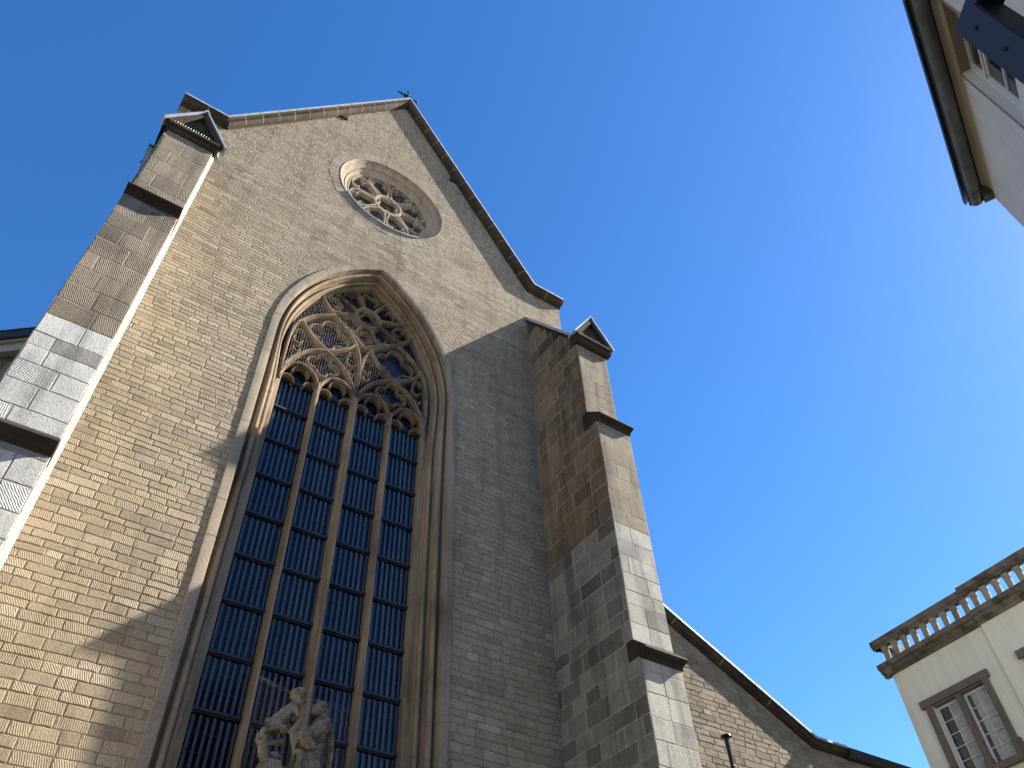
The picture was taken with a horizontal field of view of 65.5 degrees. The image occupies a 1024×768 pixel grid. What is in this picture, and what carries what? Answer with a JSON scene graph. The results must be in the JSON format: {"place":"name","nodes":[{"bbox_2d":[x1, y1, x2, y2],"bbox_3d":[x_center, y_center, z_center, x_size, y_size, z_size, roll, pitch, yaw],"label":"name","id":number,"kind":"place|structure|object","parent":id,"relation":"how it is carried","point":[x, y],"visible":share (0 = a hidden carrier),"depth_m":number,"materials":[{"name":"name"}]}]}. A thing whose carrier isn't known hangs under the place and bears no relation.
{"place":"outdoors","nodes":[
{"label":"outdoors","id":0,"kind":"place"},
{"bbox_2d":[0,327,34,379],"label":"side building","id":1,"kind":"structure","parent":0,"point":[12,342],"depth_m":18.26,"materials":[{"name":"stone"}]},
{"bbox_2d":[0,90,910,767],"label":"church","id":2,"kind":"structure","parent":0,"point":[318,402],"depth_m":15.97,"materials":[{"name":"stone"}]},
{"bbox_2d":[133,264,456,767],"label":"tracery window","id":3,"kind":"structure","parent":2,"relation":"in","point":[359,358],"depth_m":15.58,"materials":[{"name":"stone"}]},
{"bbox_2d":[329,152,450,247],"bbox_3d":[-3.905,-5.671,25.201,4.300,4.309,0.675,26,-54,-24],"label":"rose window","id":4,"kind":"structure","parent":2,"relation":"in","point":[383,194],"depth_m":25.45,"materials":[{"name":"stone"}]},
{"bbox_2d":[0,0,1023,767],"label":"sky","id":5,"kind":"structure","parent":0,"point":[815,367],"materials":[{"name":"blue"}]},
{"bbox_2d":[869,547,1023,767],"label":"town house","id":6,"kind":"structure","parent":0,"point":[959,681],"depth_m":21.49,"materials":[{"name":"paint"}]},
{"bbox_2d":[919,668,1023,767],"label":"window","id":7,"kind":"structure","parent":6,"relation":"in","point":[981,734],"depth_m":20.98,"materials":[{"name":"white paint"}]},
{"bbox_2d":[1014,647,1023,658],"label":"window","id":8,"kind":"structure","parent":6,"relation":"in","point":[1019,653],"depth_m":20.40,"materials":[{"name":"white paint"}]},
{"bbox_2d":[902,0,1023,226],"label":"plastered house","id":9,"kind":"structure","parent":0,"point":[977,96],"depth_m":10.57,"materials":[{"name":"plaster"},{"name":"painted wood"},{"name":"zinc"}]},
{"bbox_2d":[941,0,1023,128],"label":"window","id":10,"kind":"structure","parent":9,"relation":"in","point":[997,85],"depth_m":10.08,"materials":[{"name":"white paint"}]},
{"label":"ground","id":11,"kind":"structure","parent":0,"visible":0},
{"bbox_2d":[254,687,333,767],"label":"statue","id":12,"kind":"object","parent":11,"relation":"on","point":[321,740],"visible":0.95,"depth_m":11.91,"materials":[{"name":"stone"}]},
{"bbox_2d":[243,675,358,767],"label":"bird net","id":13,"kind":"object","parent":12,"relation":"hanging from","point":[291,691],"visible":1,"depth_m":11.88,"materials":[{"name":"black"}]},
{"bbox_2d":[720,733,735,767],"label":"vent pipe","id":14,"kind":"object","parent":11,"relation":"on","point":[726,737],"visible":1,"depth_m":17.32,"materials":[{"name":"grey metal"}]},
{"bbox_2d":[954,0,1023,83],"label":"steel post","id":15,"kind":"object","parent":11,"relation":"on","point":[992,30],"visible":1,"depth_m":2.37,"materials":[{"name":"grey metal"}]}
]}

